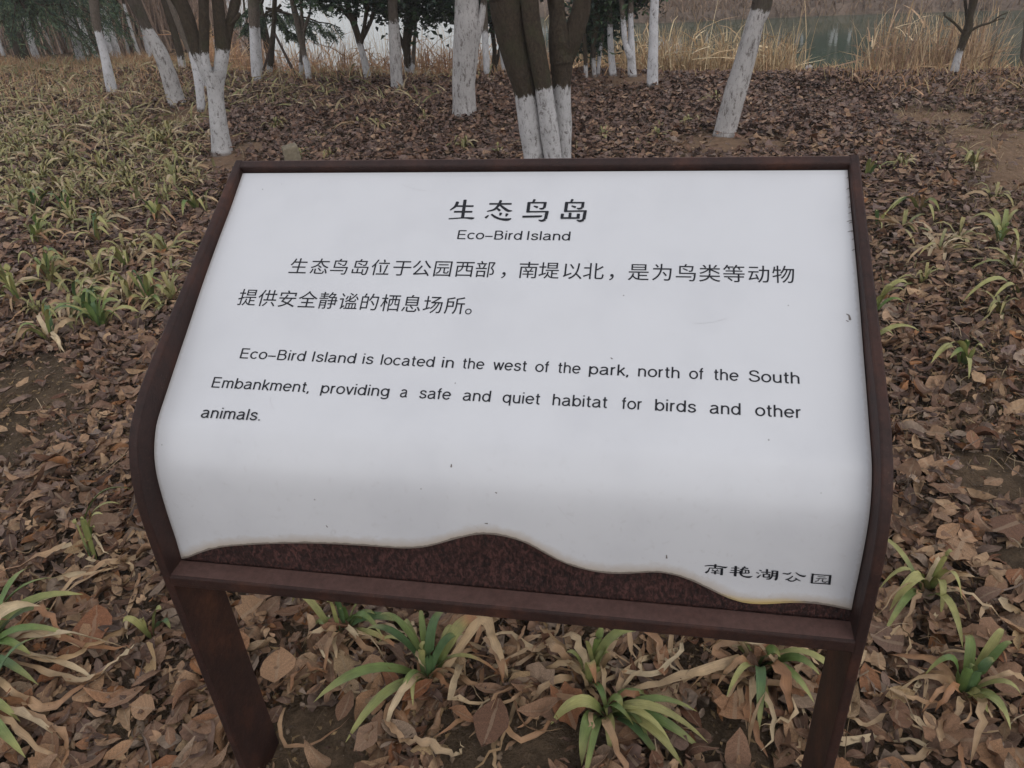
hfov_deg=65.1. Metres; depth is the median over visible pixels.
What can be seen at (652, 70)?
tree
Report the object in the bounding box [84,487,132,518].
strap leaf plant
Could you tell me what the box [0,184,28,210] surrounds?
strap leaf clump
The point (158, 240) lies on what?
strap leaf clump
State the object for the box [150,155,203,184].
strap leaf clump
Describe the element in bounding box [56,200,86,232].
strap leaf clump
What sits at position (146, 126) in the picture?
strap leaf clump
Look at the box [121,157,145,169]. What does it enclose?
strap leaf clump
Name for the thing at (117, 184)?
strap leaf clump
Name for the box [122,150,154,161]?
strap leaf clump
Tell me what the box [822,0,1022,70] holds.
reed bed
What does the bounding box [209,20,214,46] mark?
tree
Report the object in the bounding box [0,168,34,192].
strap leaf clump
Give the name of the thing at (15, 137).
strap leaf clump
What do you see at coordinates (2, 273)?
strap leaf plant
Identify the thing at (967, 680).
strap leaf plant
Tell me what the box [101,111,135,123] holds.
strap leaf clump
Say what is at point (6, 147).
strap leaf clump
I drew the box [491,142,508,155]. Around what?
strap leaf clump
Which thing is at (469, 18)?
tree
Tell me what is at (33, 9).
cedar tree
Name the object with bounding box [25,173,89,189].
strap leaf clump
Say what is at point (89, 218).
strap leaf clump
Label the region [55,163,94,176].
strap leaf clump
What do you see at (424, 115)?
strap leaf clump
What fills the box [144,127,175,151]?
strap leaf clump
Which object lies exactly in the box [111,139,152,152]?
strap leaf clump
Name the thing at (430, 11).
tree
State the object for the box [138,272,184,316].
strap leaf clump
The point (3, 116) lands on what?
strap leaf clump
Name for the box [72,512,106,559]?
strap leaf plant
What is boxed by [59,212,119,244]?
strap leaf plant
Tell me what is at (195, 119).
strap leaf clump
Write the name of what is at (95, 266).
strap leaf clump
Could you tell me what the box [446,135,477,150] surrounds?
strap leaf clump
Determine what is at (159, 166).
strap leaf clump
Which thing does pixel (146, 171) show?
strap leaf clump
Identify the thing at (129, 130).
strap leaf clump
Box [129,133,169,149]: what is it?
strap leaf clump
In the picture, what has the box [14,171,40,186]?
strap leaf clump
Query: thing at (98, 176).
strap leaf clump
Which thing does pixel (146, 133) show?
strap leaf clump
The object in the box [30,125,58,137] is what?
strap leaf clump
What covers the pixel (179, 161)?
strap leaf clump
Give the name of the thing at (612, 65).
tree
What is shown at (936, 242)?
strap leaf clump
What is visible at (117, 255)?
strap leaf plant
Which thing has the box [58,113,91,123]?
strap leaf clump
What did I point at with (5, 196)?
strap leaf clump
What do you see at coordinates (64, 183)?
strap leaf clump
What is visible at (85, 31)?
tree
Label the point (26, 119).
strap leaf clump
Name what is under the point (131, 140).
strap leaf clump
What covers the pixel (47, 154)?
strap leaf clump
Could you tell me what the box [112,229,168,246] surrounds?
strap leaf clump
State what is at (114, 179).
strap leaf clump
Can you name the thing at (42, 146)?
strap leaf clump
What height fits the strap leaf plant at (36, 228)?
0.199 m
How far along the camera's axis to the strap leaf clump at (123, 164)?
6.15 m
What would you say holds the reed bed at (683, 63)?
on the ground at (488, 724)
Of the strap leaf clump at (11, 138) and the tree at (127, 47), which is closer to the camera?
the strap leaf clump at (11, 138)
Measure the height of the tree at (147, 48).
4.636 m
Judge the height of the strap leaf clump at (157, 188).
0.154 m
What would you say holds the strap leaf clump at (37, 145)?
on the ground at (488, 724)
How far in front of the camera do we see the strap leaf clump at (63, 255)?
4.55 m
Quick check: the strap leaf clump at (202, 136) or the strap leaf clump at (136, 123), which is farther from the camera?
the strap leaf clump at (136, 123)
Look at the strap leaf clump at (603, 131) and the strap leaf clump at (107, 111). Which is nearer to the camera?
the strap leaf clump at (603, 131)
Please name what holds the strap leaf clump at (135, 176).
on the ground at (488, 724)
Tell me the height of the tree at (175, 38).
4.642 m
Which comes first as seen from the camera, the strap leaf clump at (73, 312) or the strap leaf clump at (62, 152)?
the strap leaf clump at (73, 312)
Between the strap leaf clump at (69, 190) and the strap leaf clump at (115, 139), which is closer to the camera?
the strap leaf clump at (69, 190)
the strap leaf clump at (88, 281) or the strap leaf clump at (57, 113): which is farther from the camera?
the strap leaf clump at (57, 113)
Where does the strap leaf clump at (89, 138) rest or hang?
on the ground at (488, 724)
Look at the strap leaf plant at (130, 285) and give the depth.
4.09 m
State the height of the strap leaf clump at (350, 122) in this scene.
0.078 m
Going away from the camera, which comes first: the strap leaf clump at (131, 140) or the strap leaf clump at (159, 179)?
the strap leaf clump at (159, 179)
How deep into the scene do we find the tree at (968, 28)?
7.17 m
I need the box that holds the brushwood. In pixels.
[0,0,288,66]
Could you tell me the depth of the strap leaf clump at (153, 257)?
4.50 m
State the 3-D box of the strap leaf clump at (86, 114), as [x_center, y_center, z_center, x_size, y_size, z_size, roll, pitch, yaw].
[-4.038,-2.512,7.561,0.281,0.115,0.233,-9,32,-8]
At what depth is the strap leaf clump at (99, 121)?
7.39 m
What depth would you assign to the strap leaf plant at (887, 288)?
3.49 m
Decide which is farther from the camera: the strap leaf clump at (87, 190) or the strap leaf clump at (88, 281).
the strap leaf clump at (87, 190)
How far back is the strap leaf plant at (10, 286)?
4.09 m
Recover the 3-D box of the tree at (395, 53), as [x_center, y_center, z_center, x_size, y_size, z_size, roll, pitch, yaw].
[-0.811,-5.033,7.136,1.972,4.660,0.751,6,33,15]
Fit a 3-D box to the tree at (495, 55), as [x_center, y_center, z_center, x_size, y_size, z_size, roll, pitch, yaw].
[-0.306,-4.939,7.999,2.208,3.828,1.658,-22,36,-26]
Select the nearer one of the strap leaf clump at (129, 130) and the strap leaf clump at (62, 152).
the strap leaf clump at (62, 152)
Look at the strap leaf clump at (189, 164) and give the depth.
6.02 m
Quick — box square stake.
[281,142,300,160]
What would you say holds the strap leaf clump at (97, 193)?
on the ground at (488, 724)
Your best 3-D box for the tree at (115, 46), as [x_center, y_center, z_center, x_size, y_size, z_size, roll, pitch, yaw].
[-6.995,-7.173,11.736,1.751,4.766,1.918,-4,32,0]
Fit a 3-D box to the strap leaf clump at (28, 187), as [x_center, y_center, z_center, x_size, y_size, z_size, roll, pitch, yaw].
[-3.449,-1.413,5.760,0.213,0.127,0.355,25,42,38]
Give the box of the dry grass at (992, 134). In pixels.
[777,71,1023,475]
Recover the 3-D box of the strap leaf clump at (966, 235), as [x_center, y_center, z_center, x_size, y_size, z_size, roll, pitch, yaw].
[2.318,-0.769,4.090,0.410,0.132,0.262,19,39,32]
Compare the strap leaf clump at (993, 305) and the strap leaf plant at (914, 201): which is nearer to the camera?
the strap leaf clump at (993, 305)
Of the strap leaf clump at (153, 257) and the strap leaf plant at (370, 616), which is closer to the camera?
the strap leaf plant at (370, 616)
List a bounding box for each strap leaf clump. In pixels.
[0,107,15,121]
[0,131,30,146]
[0,140,24,156]
[0,145,41,164]
[0,154,28,174]
[0,163,28,183]
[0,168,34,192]
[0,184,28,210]
[0,184,40,198]
[0,187,12,202]
[0,195,32,218]
[1,117,24,128]
[1,125,36,140]
[1,143,24,156]
[2,134,20,150]
[5,204,54,222]
[10,132,35,149]
[11,179,46,196]
[12,124,42,139]
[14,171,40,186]
[15,115,37,124]
[15,254,73,294]
[16,110,39,118]
[17,118,46,127]
[18,292,56,314]
[19,185,47,201]
[20,138,57,151]
[20,222,65,239]
[22,162,51,172]
[22,162,59,188]
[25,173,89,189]
[26,111,62,122]
[28,139,61,155]
[28,304,82,323]
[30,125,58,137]
[31,129,62,141]
[37,149,59,165]
[38,178,74,193]
[39,148,78,167]
[40,103,66,120]
[41,250,84,271]
[47,143,89,167]
[48,177,85,207]
[50,128,80,140]
[50,136,90,151]
[50,291,99,331]
[53,147,87,163]
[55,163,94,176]
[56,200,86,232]
[57,266,120,292]
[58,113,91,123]
[60,159,100,169]
[62,165,87,177]
[65,176,103,196]
[68,207,130,234]
[70,110,95,120]
[70,275,139,300]
[71,181,101,199]
[75,132,99,147]
[75,250,123,287]
[78,150,125,175]
[81,119,121,136]
[82,184,114,201]
[83,166,107,184]
[84,112,106,129]
[89,103,118,118]
[93,233,150,257]
[94,134,130,149]
[95,165,132,185]
[96,149,127,160]
[97,200,136,221]
[98,240,148,270]
[99,172,132,188]
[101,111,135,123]
[101,174,141,194]
[107,183,134,198]
[107,279,164,322]
[110,163,150,178]
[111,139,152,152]
[112,138,140,147]
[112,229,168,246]
[113,120,146,137]
[114,155,134,171]
[116,182,158,198]
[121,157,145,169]
[122,121,149,131]
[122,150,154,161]
[123,114,154,129]
[126,147,161,167]
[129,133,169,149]
[132,173,148,185]
[133,127,154,137]
[133,201,171,218]
[134,141,169,157]
[135,134,161,146]
[137,163,166,174]
[137,231,197,262]
[137,248,193,273]
[138,166,176,184]
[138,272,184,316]
[142,158,175,173]
[142,180,189,201]
[143,136,198,151]
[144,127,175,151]
[148,151,202,173]
[149,173,203,193]
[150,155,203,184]
[152,147,206,163]
[152,285,180,303]
[155,148,191,161]
[155,256,191,281]
[158,120,194,141]
[161,137,195,151]
[165,162,214,173]
[176,169,211,183]
[180,169,215,188]
[181,112,207,124]
[181,129,210,143]
[185,144,210,155]
[186,141,210,154]
[190,128,210,139]
[261,116,287,131]
[298,147,311,156]
[317,147,336,159]
[333,116,371,129]
[365,118,403,130]
[416,109,434,121]
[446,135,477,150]
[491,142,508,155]
[594,125,616,138]
[647,126,670,139]
[678,114,699,124]
[679,116,709,127]
[699,90,721,102]
[866,209,932,244]
[877,152,919,169]
[898,262,948,289]
[903,228,989,263]
[924,217,997,251]
[948,146,998,171]
[960,181,1023,206]
[965,240,1023,278]
[971,290,1022,320]
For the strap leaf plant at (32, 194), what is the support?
on the ground at (488, 724)
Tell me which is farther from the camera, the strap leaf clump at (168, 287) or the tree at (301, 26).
the tree at (301, 26)
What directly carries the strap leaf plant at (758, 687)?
on the ground at (488, 724)
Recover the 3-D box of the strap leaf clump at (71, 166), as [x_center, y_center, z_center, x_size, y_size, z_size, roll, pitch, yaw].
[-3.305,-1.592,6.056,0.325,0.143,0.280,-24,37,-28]
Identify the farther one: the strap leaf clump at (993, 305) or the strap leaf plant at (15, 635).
the strap leaf clump at (993, 305)
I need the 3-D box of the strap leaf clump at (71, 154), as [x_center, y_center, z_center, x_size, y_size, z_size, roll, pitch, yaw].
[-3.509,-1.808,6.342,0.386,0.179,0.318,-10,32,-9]
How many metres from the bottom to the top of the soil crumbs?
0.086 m
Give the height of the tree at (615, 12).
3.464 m
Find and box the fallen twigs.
[0,92,1023,767]
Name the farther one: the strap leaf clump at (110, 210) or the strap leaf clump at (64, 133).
the strap leaf clump at (64, 133)
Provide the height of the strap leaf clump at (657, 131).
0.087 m
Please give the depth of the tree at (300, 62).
9.23 m
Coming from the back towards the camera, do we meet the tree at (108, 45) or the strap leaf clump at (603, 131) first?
the tree at (108, 45)
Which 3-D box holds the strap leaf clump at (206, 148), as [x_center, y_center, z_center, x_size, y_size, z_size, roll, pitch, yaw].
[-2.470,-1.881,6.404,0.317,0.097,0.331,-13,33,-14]
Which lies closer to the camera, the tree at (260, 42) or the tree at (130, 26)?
the tree at (260, 42)
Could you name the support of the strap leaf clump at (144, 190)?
on the ground at (488, 724)
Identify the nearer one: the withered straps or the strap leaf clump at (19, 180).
the withered straps
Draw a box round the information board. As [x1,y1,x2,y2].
[129,155,893,767]
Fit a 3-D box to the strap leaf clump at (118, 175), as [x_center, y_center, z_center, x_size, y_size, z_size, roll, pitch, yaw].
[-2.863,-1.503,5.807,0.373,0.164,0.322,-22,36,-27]
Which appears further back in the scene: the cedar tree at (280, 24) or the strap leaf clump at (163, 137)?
the cedar tree at (280, 24)
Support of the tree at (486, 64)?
on the ground at (488, 724)
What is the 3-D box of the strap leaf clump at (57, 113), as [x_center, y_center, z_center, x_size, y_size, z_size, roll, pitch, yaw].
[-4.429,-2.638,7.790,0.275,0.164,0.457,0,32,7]
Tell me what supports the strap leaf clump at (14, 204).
on the ground at (488, 724)
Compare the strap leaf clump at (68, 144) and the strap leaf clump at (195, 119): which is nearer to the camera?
the strap leaf clump at (68, 144)
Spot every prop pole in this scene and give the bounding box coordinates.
[262,41,271,70]
[274,33,296,75]
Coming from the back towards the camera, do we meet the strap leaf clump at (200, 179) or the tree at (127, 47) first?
the tree at (127, 47)
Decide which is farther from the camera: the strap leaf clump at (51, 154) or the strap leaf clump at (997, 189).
the strap leaf clump at (51, 154)
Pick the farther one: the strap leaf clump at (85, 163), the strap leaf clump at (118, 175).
the strap leaf clump at (85, 163)
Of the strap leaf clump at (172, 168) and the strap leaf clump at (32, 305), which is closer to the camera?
the strap leaf clump at (32, 305)
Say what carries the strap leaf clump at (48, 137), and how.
on the ground at (488, 724)
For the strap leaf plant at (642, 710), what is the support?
on the ground at (488, 724)
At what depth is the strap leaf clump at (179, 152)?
6.30 m
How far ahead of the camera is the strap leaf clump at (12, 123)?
7.66 m
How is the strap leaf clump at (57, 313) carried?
on the ground at (488, 724)
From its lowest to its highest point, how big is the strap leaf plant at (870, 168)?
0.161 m
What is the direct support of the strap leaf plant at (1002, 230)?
on the ground at (488, 724)
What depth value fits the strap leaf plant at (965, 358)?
3.06 m
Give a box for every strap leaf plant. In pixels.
[0,263,29,309]
[0,264,35,284]
[0,542,133,684]
[0,637,85,767]
[5,186,57,208]
[5,214,69,251]
[5,303,79,352]
[18,246,88,278]
[40,189,95,222]
[42,278,111,320]
[49,281,121,326]
[52,288,138,341]
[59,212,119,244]
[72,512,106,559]
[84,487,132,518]
[93,246,150,270]
[96,269,163,303]
[123,605,170,638]
[124,268,168,306]
[137,197,180,226]
[164,186,220,213]
[292,598,405,669]
[314,610,530,756]
[530,626,636,716]
[533,657,737,767]
[678,640,824,756]
[847,628,1023,763]
[849,539,998,710]
[865,158,880,178]
[875,209,885,229]
[876,279,906,309]
[880,323,917,334]
[886,193,939,219]
[931,339,982,375]
[964,276,1019,299]
[966,208,1020,246]
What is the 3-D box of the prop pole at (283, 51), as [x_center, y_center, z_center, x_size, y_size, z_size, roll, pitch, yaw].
[-2.594,-3.762,9.201,0.031,0.475,0.503,-22,36,-27]
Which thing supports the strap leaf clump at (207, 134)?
on the ground at (488, 724)
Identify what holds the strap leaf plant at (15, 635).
on the ground at (488, 724)
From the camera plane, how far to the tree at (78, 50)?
12.19 m
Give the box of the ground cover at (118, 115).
[0,54,498,242]
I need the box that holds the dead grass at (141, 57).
[0,49,1023,114]
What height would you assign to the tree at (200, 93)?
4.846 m
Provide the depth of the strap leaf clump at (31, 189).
5.63 m
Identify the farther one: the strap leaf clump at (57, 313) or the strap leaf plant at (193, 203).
the strap leaf plant at (193, 203)
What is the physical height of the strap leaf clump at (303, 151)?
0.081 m
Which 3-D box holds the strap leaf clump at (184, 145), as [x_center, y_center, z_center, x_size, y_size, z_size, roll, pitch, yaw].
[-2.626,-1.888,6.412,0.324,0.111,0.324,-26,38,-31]
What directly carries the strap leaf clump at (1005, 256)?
on the ground at (488, 724)
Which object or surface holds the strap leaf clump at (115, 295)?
on the ground at (488, 724)
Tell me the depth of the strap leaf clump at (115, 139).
6.67 m
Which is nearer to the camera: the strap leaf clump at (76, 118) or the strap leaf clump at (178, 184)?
the strap leaf clump at (178, 184)
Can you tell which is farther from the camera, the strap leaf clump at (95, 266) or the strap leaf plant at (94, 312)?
the strap leaf clump at (95, 266)
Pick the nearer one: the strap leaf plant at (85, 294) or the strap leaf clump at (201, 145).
the strap leaf plant at (85, 294)
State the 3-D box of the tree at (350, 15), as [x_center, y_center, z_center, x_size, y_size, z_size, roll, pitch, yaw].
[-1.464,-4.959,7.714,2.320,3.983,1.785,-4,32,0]
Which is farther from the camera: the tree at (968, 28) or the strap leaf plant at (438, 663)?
the tree at (968, 28)
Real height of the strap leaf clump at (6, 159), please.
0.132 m
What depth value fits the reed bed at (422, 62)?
10.24 m
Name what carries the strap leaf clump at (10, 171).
on the ground at (488, 724)
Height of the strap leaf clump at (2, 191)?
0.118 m
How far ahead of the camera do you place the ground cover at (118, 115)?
7.86 m
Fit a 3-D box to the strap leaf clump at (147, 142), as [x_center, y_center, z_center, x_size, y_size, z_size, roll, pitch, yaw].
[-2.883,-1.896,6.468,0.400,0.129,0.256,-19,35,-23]
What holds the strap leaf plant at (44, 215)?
on the ground at (488, 724)
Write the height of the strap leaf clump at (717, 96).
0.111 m
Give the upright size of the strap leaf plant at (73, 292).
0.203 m
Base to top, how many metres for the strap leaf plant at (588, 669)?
0.178 m
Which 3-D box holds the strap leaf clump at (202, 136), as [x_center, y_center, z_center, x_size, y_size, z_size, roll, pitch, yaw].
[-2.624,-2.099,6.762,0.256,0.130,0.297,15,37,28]
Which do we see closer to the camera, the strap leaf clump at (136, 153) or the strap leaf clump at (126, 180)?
the strap leaf clump at (126, 180)
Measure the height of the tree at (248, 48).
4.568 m
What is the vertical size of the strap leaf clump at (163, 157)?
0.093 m
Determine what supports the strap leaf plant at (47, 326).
on the ground at (488, 724)
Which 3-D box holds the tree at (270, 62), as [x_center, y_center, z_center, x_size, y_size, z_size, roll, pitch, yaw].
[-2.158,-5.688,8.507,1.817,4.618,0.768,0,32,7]
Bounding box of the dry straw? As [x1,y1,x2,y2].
[0,81,1023,766]
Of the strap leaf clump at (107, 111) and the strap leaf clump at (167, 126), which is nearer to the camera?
the strap leaf clump at (167, 126)
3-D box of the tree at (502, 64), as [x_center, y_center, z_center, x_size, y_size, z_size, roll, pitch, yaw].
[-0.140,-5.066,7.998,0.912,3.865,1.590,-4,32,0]
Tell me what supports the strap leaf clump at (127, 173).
on the ground at (488, 724)
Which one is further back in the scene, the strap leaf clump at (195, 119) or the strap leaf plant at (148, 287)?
the strap leaf clump at (195, 119)
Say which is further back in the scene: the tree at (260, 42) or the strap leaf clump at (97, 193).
the tree at (260, 42)
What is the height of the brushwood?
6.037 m
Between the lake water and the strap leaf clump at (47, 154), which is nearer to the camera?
the strap leaf clump at (47, 154)
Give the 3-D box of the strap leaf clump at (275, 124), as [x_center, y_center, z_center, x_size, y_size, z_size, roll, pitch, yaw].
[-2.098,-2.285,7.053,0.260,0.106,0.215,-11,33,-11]
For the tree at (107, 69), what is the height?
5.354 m
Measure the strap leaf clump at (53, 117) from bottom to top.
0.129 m
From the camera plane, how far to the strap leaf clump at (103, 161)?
6.16 m
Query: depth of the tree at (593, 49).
7.92 m
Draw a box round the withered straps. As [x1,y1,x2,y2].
[4,237,1023,767]
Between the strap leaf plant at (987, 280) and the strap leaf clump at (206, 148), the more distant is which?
the strap leaf clump at (206, 148)
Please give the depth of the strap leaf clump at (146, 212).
5.21 m
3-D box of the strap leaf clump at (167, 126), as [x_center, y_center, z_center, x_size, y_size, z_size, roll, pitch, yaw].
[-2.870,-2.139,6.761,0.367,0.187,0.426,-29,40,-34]
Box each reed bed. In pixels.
[141,13,607,73]
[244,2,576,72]
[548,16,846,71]
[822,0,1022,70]
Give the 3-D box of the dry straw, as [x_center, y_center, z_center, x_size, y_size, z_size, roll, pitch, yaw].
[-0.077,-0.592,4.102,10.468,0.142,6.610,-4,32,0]
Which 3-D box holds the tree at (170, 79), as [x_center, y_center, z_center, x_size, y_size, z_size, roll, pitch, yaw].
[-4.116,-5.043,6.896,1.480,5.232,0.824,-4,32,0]
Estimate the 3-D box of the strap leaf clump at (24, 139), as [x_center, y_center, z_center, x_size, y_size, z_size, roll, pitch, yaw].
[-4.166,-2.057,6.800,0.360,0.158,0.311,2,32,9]
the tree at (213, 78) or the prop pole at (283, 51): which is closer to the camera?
the tree at (213, 78)
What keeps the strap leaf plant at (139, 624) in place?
on the ground at (488, 724)
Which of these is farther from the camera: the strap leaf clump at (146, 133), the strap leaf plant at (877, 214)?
the strap leaf clump at (146, 133)
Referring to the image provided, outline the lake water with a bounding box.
[227,0,1023,71]
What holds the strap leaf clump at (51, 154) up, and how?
on the ground at (488, 724)
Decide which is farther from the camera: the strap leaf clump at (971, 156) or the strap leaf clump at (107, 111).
the strap leaf clump at (107, 111)
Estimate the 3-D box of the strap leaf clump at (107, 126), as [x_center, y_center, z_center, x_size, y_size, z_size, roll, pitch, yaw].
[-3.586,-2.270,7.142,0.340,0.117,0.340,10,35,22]
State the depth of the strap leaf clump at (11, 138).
6.90 m
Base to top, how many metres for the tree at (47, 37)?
4.594 m
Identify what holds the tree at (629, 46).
on the ground at (488, 724)
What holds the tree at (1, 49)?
on the ground at (488, 724)
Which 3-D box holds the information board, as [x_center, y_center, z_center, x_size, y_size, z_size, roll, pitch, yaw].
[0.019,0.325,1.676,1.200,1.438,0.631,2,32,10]
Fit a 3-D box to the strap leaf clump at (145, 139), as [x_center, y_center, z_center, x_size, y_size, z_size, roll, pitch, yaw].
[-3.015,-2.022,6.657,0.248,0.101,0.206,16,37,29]
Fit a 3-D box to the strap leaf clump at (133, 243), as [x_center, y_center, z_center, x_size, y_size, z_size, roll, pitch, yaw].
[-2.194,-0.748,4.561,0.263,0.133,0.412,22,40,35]
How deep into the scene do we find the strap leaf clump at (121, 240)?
4.66 m
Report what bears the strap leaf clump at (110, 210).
on the ground at (488, 724)
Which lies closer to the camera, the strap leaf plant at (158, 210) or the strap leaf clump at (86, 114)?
the strap leaf plant at (158, 210)
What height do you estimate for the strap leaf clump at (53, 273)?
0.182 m
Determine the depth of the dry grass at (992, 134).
4.96 m
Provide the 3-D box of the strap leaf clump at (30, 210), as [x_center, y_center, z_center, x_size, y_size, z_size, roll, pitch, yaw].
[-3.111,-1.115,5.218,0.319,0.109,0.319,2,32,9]
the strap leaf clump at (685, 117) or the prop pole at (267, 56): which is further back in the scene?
the prop pole at (267, 56)
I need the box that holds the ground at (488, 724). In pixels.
[0,50,1023,767]
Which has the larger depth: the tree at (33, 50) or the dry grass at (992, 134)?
the tree at (33, 50)
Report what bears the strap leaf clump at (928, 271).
on the ground at (488, 724)
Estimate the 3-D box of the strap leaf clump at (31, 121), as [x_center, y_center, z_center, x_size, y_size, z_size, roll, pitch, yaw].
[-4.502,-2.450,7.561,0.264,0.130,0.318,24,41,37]
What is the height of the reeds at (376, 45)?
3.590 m
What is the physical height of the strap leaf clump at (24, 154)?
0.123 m
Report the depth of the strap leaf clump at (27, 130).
7.14 m
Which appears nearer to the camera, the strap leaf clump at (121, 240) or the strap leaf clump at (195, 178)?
the strap leaf clump at (121, 240)
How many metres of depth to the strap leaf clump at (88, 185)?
5.70 m
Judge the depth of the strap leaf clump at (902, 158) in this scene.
5.11 m
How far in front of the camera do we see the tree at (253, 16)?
8.74 m
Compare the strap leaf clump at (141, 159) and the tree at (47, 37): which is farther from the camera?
the tree at (47, 37)
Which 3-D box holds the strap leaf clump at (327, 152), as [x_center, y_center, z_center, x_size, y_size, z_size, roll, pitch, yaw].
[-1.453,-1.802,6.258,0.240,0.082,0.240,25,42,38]
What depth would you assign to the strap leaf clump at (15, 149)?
6.58 m
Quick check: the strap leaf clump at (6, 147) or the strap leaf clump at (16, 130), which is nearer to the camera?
the strap leaf clump at (6, 147)
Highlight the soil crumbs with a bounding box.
[0,260,1023,767]
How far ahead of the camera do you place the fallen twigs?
3.04 m
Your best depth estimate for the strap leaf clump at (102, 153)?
6.43 m
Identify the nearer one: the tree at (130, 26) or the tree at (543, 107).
the tree at (543, 107)
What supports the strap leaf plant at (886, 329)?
on the ground at (488, 724)
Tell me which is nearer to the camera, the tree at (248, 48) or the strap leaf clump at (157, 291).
the strap leaf clump at (157, 291)
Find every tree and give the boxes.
[0,0,143,62]
[0,40,5,55]
[22,13,40,58]
[37,17,55,54]
[63,3,84,63]
[73,1,97,56]
[88,0,116,92]
[99,0,122,59]
[100,13,113,54]
[109,0,362,71]
[119,19,129,53]
[122,0,140,54]
[126,0,185,107]
[140,0,151,57]
[161,0,185,68]
[166,0,204,111]
[171,0,240,156]
[196,0,250,69]
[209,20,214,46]
[248,0,261,81]
[259,8,263,71]
[266,0,276,72]
[270,0,436,80]
[290,0,311,78]
[299,18,302,74]
[353,0,490,74]
[388,0,402,89]
[443,0,543,70]
[452,0,486,119]
[482,2,489,76]
[489,0,590,158]
[499,50,504,68]
[564,0,667,72]
[582,29,587,77]
[591,0,606,77]
[606,3,616,75]
[619,0,636,76]
[646,0,658,87]
[712,0,772,137]
[943,0,1007,71]
[1019,22,1023,66]
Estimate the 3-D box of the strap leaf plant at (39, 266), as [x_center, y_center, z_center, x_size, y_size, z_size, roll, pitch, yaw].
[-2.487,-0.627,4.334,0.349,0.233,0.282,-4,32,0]
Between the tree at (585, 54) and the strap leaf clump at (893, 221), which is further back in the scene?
the tree at (585, 54)
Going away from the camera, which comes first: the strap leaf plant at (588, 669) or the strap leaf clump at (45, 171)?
the strap leaf plant at (588, 669)
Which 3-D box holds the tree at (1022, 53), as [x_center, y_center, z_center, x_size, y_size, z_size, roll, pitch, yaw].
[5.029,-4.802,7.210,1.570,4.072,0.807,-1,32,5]
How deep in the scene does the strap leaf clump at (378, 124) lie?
6.74 m
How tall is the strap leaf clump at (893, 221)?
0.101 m
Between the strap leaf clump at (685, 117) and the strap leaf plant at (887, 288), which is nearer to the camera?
the strap leaf plant at (887, 288)
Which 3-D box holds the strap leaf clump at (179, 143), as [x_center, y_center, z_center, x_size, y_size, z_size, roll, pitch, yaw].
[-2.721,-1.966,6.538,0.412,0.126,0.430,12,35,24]
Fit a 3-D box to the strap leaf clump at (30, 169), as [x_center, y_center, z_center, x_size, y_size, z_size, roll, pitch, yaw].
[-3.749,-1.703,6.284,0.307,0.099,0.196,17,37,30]
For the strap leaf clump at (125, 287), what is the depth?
3.97 m
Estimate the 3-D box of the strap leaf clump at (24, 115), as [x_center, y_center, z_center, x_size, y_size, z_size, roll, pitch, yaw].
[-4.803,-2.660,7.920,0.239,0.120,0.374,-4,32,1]
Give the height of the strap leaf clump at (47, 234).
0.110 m
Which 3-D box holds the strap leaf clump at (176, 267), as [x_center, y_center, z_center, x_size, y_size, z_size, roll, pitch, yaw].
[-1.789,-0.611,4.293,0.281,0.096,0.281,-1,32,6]
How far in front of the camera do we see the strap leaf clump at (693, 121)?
6.21 m
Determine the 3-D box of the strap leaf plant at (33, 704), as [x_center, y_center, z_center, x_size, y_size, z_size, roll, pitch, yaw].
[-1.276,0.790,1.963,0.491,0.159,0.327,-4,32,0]
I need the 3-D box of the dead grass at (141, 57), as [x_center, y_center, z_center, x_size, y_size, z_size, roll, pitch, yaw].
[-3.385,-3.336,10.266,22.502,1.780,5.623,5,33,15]
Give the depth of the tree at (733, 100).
5.59 m
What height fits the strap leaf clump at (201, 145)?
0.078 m
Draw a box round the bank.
[539,0,1023,22]

